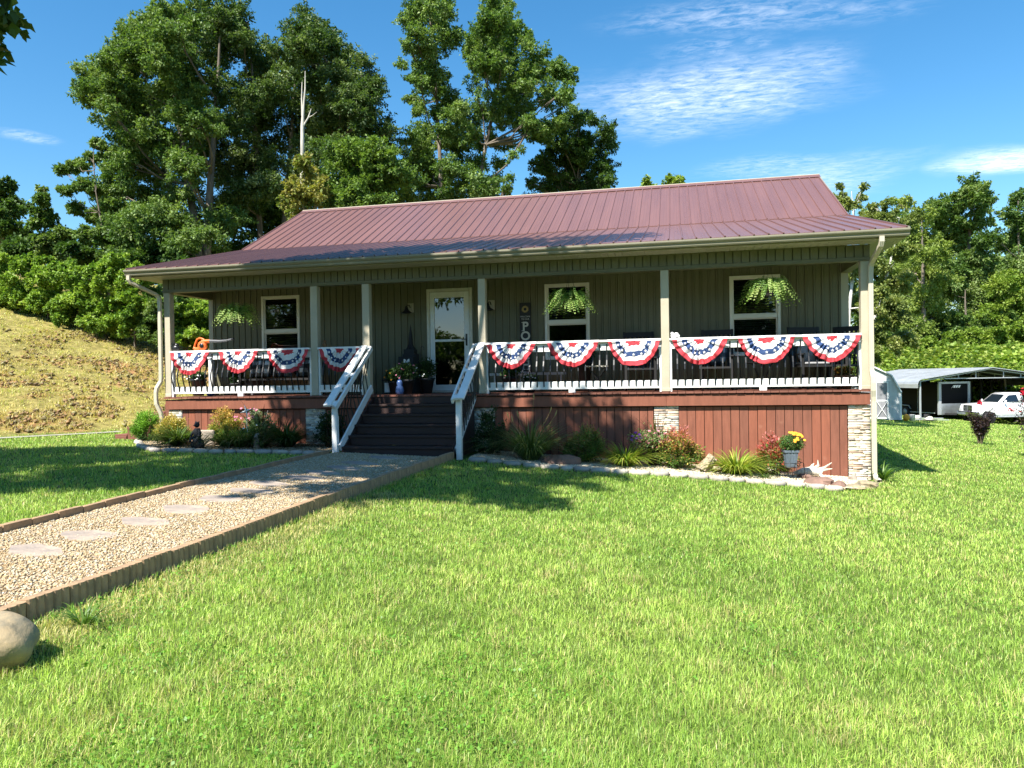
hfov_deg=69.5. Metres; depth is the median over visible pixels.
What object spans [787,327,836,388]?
rocking chair
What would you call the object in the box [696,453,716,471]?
stone
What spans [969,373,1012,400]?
utility rack
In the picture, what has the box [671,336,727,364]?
bunting
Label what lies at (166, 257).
background shrub
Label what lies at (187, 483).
edging block
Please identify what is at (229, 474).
edging block
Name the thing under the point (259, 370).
cushion
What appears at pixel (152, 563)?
edging block
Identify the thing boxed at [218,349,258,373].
bunting
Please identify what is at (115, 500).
edging block
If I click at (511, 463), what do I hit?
kerb stone
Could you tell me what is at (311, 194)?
yellowing sapling
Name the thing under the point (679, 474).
kerb stone
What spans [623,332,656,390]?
rocking chair
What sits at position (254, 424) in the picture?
flowering bush
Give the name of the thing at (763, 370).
patio table
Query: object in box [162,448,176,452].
kerb stone
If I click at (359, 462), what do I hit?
stepping stone
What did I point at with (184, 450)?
kerb stone
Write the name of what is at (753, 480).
kerb stone
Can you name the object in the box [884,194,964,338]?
olive tree
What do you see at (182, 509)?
stepping stone
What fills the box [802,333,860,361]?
bunting
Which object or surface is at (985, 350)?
bank vines
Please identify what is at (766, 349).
bunting
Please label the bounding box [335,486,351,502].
edging block
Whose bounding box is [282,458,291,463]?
edging block
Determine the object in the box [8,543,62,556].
stepping stone
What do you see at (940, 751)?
lawn grass
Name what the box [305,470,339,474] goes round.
stepping stone
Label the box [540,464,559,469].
kerb stone
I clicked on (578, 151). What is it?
dark tree
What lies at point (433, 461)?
edging block
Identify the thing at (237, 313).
hanging fern
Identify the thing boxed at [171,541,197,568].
edging block
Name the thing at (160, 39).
oak tree
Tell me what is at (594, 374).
side table
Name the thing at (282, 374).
cushion
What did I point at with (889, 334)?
bank bush
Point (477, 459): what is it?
kerb stone
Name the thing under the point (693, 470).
bed gravel
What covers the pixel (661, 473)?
kerb stone
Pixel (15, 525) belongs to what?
edging block
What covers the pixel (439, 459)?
edging block
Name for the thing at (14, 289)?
hillside bush
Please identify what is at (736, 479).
kerb stone
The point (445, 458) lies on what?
edging block
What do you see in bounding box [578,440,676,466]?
daylily clump
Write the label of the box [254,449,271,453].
kerb stone
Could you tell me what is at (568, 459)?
garden stone
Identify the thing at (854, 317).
wood tree
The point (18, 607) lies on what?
edging block
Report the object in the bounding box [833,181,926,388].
pale barked tree
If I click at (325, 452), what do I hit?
edging block
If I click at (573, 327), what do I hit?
window
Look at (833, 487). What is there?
kerb stone
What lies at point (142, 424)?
green shrub
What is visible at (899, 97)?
sky
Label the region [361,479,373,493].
edging block
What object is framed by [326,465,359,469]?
stepping stone
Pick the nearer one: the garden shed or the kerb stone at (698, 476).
the kerb stone at (698, 476)
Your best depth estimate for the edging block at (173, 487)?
8.46 m
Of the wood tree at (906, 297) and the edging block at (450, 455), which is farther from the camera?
the wood tree at (906, 297)
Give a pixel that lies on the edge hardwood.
(1011, 242)
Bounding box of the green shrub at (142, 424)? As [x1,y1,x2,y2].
[129,408,161,440]
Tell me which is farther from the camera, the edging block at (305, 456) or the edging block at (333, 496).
the edging block at (305, 456)
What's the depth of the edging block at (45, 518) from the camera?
6.62 m
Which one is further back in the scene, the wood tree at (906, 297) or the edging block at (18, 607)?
the wood tree at (906, 297)
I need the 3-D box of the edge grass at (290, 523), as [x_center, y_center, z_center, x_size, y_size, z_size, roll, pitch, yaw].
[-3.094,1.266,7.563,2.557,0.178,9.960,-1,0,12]
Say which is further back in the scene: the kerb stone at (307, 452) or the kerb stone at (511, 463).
the kerb stone at (307, 452)
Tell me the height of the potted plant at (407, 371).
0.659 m
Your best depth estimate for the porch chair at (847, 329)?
13.38 m
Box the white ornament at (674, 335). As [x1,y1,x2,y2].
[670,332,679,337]
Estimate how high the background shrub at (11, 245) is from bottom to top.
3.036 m
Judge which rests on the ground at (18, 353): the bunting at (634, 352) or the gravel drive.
the gravel drive
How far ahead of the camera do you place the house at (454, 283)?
14.23 m
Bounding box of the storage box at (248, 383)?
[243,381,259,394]
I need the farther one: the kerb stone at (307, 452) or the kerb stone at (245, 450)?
the kerb stone at (245, 450)
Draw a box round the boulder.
[0,611,39,672]
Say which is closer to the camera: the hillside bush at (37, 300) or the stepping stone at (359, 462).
the stepping stone at (359, 462)
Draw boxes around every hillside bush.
[0,251,14,306]
[0,251,47,311]
[17,255,72,318]
[47,257,106,327]
[72,251,131,338]
[100,260,154,347]
[133,283,191,346]
[174,299,202,350]
[187,297,208,361]
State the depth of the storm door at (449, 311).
15.28 m
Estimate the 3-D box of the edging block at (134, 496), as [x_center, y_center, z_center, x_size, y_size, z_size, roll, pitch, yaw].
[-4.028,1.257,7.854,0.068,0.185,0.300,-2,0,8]
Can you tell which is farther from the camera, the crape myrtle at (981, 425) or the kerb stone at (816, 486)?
the crape myrtle at (981, 425)
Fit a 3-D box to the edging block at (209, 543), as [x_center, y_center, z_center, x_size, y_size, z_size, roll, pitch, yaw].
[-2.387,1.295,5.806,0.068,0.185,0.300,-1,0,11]
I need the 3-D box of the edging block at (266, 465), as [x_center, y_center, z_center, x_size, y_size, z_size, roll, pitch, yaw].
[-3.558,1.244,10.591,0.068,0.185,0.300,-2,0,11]
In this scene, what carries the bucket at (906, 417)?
on the ground at (18, 353)
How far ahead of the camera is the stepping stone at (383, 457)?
11.96 m
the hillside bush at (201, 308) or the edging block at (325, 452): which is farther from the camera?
the hillside bush at (201, 308)
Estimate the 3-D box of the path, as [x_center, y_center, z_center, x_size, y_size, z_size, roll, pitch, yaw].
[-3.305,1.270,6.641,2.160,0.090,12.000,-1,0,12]
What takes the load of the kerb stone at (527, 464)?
on the ground at (18, 353)
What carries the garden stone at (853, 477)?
on the ground at (18, 353)
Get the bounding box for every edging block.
[0,518,31,532]
[0,601,25,616]
[19,585,69,621]
[32,513,58,524]
[54,506,82,518]
[65,573,107,607]
[83,501,104,512]
[101,496,125,506]
[101,560,141,593]
[122,491,144,502]
[135,549,171,580]
[145,488,162,496]
[159,484,179,492]
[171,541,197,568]
[175,480,194,488]
[194,477,208,484]
[194,533,221,558]
[208,474,222,480]
[217,525,243,549]
[220,471,236,478]
[234,468,248,474]
[238,518,263,540]
[249,466,260,471]
[257,463,270,468]
[258,511,281,532]
[268,460,281,466]
[277,505,297,525]
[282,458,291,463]
[290,456,301,461]
[294,500,312,519]
[301,454,311,458]
[308,494,326,512]
[309,452,320,456]
[319,450,328,454]
[327,491,339,506]
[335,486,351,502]
[348,482,362,497]
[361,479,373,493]
[369,475,382,488]
[380,472,391,485]
[389,469,400,481]
[400,467,408,478]
[406,464,415,475]
[413,461,423,472]
[422,459,429,469]
[430,458,436,468]
[435,456,442,465]
[439,454,448,464]
[445,452,453,461]
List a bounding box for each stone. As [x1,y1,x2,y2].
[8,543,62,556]
[60,530,116,540]
[121,517,169,526]
[149,447,160,452]
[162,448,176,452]
[163,504,209,513]
[177,448,192,452]
[193,449,208,453]
[198,495,241,501]
[208,449,222,453]
[224,449,236,453]
[230,488,273,493]
[237,449,253,453]
[249,481,290,486]
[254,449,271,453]
[272,450,288,454]
[283,475,321,480]
[289,450,302,454]
[302,450,314,454]
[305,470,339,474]
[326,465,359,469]
[341,461,378,464]
[369,456,399,458]
[467,457,486,462]
[487,459,502,463]
[503,461,521,466]
[523,462,539,467]
[540,454,580,464]
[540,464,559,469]
[560,465,573,470]
[574,466,589,471]
[590,467,610,473]
[611,469,628,474]
[629,470,649,475]
[651,471,668,476]
[670,472,687,477]
[688,474,708,479]
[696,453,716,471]
[709,476,728,481]
[729,477,745,482]
[745,478,764,484]
[765,480,786,485]
[787,482,805,487]
[797,474,812,478]
[803,477,833,485]
[806,483,824,489]
[824,485,843,491]
[831,480,845,489]
[846,483,865,490]
[848,474,856,479]
[854,480,878,489]
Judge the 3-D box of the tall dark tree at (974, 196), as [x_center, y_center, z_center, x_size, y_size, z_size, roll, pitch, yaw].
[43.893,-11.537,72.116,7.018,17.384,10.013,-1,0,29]
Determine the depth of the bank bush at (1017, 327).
62.63 m
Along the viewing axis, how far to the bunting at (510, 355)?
13.44 m
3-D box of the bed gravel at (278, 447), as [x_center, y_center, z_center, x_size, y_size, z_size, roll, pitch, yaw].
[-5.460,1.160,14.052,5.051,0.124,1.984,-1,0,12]
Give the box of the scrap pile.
[924,416,933,420]
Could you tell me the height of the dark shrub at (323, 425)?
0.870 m
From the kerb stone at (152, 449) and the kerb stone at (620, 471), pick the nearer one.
the kerb stone at (620, 471)
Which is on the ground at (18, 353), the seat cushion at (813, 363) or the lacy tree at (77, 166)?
the lacy tree at (77, 166)
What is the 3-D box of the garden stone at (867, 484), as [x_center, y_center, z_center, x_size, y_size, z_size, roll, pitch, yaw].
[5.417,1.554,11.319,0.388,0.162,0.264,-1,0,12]
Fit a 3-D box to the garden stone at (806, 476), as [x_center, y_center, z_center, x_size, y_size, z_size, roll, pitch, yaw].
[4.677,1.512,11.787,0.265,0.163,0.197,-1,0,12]
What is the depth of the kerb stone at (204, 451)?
12.93 m
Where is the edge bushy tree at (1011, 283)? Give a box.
[972,268,1023,335]
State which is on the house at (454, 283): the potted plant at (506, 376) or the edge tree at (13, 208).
the potted plant at (506, 376)
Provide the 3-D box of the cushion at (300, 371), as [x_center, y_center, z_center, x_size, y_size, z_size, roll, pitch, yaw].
[-4.371,-0.325,15.613,0.344,0.334,0.185,-1,-14,7]
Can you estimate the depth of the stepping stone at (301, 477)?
9.50 m
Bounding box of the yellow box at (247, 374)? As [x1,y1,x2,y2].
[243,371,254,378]
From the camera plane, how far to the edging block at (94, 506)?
7.23 m
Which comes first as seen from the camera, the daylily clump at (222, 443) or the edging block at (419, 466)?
the edging block at (419, 466)
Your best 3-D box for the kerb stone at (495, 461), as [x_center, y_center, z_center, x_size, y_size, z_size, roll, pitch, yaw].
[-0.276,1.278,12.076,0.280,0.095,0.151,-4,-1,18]
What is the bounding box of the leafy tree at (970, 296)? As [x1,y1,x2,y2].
[931,261,1009,330]
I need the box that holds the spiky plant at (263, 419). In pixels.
[231,398,289,435]
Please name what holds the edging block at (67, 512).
on the ground at (18, 353)
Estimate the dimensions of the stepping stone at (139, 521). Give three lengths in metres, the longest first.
0.592 x 0.310 x 0.056 m
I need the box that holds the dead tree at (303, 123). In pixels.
[300,73,314,208]
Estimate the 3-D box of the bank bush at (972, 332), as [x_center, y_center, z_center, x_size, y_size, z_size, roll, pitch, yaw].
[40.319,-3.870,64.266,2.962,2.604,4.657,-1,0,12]
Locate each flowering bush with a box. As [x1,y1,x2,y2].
[234,407,277,437]
[627,412,676,465]
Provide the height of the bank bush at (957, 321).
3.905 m
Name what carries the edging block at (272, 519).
on the ground at (18, 353)
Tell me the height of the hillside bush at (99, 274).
3.313 m
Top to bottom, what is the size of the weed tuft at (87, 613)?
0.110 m
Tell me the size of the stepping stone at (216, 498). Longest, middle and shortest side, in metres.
0.520 x 0.329 x 0.056 m
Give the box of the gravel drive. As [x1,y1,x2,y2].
[0,431,121,437]
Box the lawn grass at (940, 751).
[0,413,1023,767]
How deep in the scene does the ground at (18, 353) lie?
4.77 m
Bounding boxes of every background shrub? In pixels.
[0,232,33,275]
[54,239,98,265]
[120,236,170,265]
[150,250,193,299]
[193,214,230,257]
[216,192,278,252]
[256,195,282,238]
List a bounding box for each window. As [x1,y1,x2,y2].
[261,295,299,359]
[544,282,589,359]
[729,274,780,355]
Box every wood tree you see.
[848,273,913,325]
[858,207,916,269]
[880,281,950,329]
[910,230,975,298]
[956,246,1022,307]
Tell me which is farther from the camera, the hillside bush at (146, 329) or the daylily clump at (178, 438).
the hillside bush at (146, 329)
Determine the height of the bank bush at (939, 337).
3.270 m
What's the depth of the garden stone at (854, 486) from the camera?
10.97 m
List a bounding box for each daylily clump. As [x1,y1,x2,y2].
[135,424,211,446]
[188,425,248,446]
[200,428,278,447]
[231,428,283,447]
[232,421,328,447]
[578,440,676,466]
[691,448,788,475]
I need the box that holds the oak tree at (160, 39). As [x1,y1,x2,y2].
[66,0,258,299]
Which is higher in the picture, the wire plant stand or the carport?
the carport
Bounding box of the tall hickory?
[389,0,582,203]
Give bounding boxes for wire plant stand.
[776,461,804,479]
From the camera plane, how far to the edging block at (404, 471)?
9.99 m
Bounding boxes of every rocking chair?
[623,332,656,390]
[700,329,734,389]
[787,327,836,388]
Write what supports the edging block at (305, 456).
on the ground at (18, 353)
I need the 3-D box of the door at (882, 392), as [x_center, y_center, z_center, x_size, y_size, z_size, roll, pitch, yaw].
[18.441,0.805,36.807,0.590,1.860,0.076,-1,0,26]
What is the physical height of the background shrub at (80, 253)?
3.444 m
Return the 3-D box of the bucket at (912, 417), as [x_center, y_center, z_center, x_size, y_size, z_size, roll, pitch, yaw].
[20.439,1.696,37.718,0.320,0.442,0.320,-1,0,12]
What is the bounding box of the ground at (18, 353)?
[0,275,1023,767]
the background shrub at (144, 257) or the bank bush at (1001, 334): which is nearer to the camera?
the background shrub at (144, 257)
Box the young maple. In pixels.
[309,133,416,208]
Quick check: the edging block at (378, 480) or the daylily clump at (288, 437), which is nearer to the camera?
the edging block at (378, 480)
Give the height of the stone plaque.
0.300 m
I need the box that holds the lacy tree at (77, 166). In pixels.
[52,135,128,294]
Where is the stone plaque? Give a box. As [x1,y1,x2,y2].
[201,430,214,445]
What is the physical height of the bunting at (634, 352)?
0.474 m
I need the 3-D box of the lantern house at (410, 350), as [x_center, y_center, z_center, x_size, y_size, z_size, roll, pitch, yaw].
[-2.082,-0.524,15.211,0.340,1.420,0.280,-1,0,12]
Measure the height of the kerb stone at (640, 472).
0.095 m
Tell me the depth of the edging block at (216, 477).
9.37 m
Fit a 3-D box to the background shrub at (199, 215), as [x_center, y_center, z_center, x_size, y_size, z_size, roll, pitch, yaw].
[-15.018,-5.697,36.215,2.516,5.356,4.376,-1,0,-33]
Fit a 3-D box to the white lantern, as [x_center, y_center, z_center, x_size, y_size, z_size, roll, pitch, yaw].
[-2.471,0.051,14.760,0.200,0.290,0.200,-1,0,12]
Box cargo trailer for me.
[899,381,969,415]
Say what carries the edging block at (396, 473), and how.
on the ground at (18, 353)
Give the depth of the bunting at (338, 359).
14.17 m
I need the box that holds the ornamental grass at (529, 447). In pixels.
[453,394,611,460]
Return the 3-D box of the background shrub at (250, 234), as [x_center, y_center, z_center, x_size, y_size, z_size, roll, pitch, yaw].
[-14.124,-6.621,37.908,3.303,6.863,5.567,-1,0,-31]
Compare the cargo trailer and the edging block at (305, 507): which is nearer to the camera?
the edging block at (305, 507)
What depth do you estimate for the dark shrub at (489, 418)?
12.93 m
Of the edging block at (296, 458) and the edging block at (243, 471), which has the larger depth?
the edging block at (296, 458)
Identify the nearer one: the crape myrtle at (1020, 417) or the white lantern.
the white lantern
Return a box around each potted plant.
[186,371,207,395]
[228,372,245,394]
[384,367,402,393]
[393,361,420,393]
[415,356,438,392]
[500,367,520,391]
[520,374,538,391]
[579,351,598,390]
[834,365,854,388]
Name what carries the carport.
on the ground at (18, 353)
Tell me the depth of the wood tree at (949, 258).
82.99 m
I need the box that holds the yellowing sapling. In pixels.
[275,151,333,220]
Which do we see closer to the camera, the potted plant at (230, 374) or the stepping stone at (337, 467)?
the stepping stone at (337, 467)
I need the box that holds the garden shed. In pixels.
[868,367,901,419]
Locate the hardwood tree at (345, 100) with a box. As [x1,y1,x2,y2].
[195,0,402,238]
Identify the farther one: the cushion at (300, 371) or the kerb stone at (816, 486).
the cushion at (300, 371)
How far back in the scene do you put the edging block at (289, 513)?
6.98 m
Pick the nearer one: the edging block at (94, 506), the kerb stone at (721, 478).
the edging block at (94, 506)
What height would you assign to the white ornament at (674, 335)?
0.114 m
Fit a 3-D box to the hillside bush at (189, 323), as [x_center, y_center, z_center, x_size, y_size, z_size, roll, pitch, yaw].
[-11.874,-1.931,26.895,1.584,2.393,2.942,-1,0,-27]
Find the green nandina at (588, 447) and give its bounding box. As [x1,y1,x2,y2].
[560,420,607,462]
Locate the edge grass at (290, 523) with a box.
[31,459,457,627]
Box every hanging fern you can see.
[212,291,261,329]
[542,276,598,317]
[736,267,802,306]
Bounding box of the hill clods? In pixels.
[0,328,208,432]
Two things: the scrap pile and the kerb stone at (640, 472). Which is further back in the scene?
the scrap pile
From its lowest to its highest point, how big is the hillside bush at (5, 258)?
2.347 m
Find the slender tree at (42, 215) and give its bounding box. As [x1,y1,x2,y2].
[23,184,77,263]
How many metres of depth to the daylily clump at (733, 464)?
11.69 m
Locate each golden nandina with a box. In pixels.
[150,411,192,444]
[206,405,241,437]
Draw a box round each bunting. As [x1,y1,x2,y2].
[170,350,209,375]
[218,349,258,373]
[267,348,308,372]
[319,346,360,371]
[486,342,535,368]
[546,340,598,366]
[607,338,660,365]
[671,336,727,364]
[738,335,794,363]
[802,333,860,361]
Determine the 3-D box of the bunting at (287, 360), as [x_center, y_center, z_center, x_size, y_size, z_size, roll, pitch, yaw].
[-4.385,-0.456,14.404,0.890,0.491,0.080,-1,0,12]
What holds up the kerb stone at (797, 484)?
on the ground at (18, 353)
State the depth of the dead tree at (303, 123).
29.96 m
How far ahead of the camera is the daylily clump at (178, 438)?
13.64 m
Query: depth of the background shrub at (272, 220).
37.83 m
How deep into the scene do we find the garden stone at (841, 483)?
11.00 m
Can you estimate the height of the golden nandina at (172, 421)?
0.675 m
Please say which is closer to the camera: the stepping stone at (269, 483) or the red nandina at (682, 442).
the stepping stone at (269, 483)
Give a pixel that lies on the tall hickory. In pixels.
(496, 59)
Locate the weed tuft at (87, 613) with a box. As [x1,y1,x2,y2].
[33,599,120,624]
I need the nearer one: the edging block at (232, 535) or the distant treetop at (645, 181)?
the edging block at (232, 535)
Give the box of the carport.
[886,367,1023,415]
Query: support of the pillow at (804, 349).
on the rocking chair at (801, 330)
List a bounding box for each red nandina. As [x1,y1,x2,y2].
[654,424,705,469]
[751,431,800,474]
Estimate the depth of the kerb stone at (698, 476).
11.30 m
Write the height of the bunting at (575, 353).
0.481 m
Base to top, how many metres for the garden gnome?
0.270 m
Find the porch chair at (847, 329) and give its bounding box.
[813,326,858,387]
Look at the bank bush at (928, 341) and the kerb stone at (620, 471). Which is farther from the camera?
the bank bush at (928, 341)
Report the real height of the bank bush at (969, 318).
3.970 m
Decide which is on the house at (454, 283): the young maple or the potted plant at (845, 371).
the potted plant at (845, 371)
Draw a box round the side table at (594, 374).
[586,365,608,391]
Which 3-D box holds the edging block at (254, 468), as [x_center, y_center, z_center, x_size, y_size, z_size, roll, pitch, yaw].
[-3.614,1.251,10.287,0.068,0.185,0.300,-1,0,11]
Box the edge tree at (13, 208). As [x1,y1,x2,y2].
[0,175,34,245]
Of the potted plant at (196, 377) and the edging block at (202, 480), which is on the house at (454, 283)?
the potted plant at (196, 377)
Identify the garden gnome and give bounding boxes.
[253,433,259,447]
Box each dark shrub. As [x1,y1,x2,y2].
[313,408,347,446]
[469,404,511,453]
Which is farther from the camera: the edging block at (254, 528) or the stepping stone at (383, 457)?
the stepping stone at (383, 457)
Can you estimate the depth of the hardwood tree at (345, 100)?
35.18 m
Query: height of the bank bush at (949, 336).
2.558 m
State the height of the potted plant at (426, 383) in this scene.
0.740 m
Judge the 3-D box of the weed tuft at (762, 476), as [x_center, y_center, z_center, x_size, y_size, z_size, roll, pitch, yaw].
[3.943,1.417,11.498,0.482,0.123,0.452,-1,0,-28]
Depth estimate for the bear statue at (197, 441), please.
13.42 m
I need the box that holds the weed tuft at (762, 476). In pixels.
[760,472,772,478]
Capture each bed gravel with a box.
[143,439,339,451]
[470,451,866,488]
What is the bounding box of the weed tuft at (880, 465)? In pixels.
[871,461,900,471]
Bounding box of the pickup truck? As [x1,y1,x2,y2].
[957,392,1023,422]
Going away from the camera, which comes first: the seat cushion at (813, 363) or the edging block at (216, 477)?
the edging block at (216, 477)
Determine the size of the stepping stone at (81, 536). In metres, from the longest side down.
0.510 x 0.364 x 0.056 m
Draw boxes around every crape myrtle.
[967,400,1014,443]
[1013,388,1023,441]
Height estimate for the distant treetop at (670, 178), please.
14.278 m
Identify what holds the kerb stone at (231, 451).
on the ground at (18, 353)
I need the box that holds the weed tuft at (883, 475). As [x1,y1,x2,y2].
[867,461,909,479]
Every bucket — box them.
[903,414,909,420]
[909,415,914,420]
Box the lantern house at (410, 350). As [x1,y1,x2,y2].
[403,325,421,392]
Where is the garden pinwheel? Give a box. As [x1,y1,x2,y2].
[241,405,250,434]
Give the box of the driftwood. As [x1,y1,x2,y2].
[793,460,831,476]
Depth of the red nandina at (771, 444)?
11.98 m
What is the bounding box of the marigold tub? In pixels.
[778,431,805,466]
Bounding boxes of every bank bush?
[884,328,902,336]
[918,318,941,340]
[919,335,938,348]
[934,330,967,346]
[939,309,967,338]
[958,310,995,330]
[962,325,998,344]
[976,324,1018,344]
[985,308,1021,325]
[1007,318,1023,342]
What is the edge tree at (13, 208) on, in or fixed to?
on the ground at (18, 353)
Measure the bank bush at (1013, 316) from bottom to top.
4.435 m
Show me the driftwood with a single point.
(812, 470)
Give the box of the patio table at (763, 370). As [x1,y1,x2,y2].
[747,362,778,389]
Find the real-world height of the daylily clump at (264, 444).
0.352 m
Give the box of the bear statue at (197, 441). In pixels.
[189,421,203,448]
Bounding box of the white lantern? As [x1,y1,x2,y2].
[382,379,389,393]
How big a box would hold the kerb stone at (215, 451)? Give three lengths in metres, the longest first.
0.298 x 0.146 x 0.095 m
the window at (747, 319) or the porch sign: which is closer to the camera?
the window at (747, 319)
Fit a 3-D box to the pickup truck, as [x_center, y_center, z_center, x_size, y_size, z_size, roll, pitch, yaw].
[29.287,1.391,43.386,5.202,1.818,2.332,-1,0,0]
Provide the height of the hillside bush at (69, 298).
2.863 m
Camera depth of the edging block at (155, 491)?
8.15 m
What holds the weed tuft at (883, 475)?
on the ground at (18, 353)
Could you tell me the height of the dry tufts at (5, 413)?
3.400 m
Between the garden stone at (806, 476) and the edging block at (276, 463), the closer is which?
the edging block at (276, 463)
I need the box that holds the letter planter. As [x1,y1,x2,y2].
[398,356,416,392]
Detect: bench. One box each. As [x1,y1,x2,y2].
[238,357,324,394]
[490,372,565,390]
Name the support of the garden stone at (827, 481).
on the ground at (18, 353)
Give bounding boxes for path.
[0,452,434,603]
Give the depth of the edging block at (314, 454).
12.09 m
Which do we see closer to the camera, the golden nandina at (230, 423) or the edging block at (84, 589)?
the edging block at (84, 589)
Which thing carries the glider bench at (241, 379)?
on the house at (454, 283)
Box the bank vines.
[851,341,1023,422]
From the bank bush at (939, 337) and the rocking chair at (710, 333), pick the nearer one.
the rocking chair at (710, 333)
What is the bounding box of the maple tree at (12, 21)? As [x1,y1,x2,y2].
[0,0,35,74]
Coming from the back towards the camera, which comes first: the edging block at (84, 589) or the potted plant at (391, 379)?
the potted plant at (391, 379)
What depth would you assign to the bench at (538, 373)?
14.65 m
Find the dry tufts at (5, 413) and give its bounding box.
[0,327,208,432]
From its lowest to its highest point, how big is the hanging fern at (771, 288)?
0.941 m
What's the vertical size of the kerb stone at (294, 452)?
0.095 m
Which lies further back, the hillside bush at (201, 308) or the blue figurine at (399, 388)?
the hillside bush at (201, 308)
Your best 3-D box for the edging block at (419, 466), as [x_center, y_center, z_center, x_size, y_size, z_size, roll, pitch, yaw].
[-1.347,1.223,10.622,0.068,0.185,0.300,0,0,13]
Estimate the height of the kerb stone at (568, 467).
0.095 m
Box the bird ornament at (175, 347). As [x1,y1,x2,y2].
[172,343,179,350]
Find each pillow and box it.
[708,348,727,365]
[797,346,814,361]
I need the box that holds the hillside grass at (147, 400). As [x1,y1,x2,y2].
[0,274,205,436]
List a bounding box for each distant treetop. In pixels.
[640,174,657,185]
[661,173,685,184]
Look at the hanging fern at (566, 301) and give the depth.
13.30 m
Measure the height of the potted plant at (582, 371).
0.909 m
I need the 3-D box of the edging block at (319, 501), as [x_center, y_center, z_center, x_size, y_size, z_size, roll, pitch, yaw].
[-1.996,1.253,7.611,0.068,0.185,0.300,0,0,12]
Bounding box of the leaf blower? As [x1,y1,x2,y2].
[193,337,233,350]
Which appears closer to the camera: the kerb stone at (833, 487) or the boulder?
the boulder
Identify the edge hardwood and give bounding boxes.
[989,187,1023,281]
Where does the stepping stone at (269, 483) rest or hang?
on the path
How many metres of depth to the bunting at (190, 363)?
14.87 m
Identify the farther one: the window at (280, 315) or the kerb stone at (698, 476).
the window at (280, 315)
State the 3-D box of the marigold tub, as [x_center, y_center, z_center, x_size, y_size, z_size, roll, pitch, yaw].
[4.402,1.023,11.610,0.444,0.555,0.380,-1,0,4]
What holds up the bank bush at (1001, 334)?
on the ground at (18, 353)
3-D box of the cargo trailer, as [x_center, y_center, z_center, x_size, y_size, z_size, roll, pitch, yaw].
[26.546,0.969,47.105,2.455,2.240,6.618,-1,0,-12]
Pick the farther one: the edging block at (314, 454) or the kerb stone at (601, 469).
the edging block at (314, 454)
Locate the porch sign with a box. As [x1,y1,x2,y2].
[519,303,531,375]
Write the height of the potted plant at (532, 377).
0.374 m
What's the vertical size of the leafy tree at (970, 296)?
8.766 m
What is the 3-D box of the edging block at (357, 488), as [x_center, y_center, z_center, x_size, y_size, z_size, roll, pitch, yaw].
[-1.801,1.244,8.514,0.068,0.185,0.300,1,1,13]
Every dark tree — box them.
[521,109,621,194]
[922,170,1003,287]
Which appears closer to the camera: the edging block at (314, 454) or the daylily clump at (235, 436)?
the edging block at (314, 454)
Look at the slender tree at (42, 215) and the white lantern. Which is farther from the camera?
the slender tree at (42, 215)
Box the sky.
[0,0,1023,325]
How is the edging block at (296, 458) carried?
on the ground at (18, 353)
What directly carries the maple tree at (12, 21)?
on the ground at (18, 353)
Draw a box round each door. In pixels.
[430,291,469,390]
[876,381,888,418]
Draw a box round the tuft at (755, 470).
[747,464,775,472]
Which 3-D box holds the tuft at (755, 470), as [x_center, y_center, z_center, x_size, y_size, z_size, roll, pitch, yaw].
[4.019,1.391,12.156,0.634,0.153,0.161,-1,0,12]
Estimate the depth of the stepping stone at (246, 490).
8.42 m
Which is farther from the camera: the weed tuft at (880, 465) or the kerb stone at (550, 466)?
the weed tuft at (880, 465)
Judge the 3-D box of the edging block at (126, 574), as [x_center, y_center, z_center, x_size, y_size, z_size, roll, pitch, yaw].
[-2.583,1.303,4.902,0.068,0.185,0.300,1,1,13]
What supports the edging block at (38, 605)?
on the ground at (18, 353)
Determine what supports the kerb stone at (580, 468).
on the ground at (18, 353)
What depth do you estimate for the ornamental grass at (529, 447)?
12.27 m
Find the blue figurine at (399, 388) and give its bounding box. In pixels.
[395,380,403,393]
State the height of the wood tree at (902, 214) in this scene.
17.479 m
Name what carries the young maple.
on the ground at (18, 353)
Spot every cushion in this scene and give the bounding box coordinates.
[251,360,271,377]
[275,370,290,376]
[296,360,309,376]
[795,362,829,364]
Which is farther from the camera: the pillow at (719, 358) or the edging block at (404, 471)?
the pillow at (719, 358)

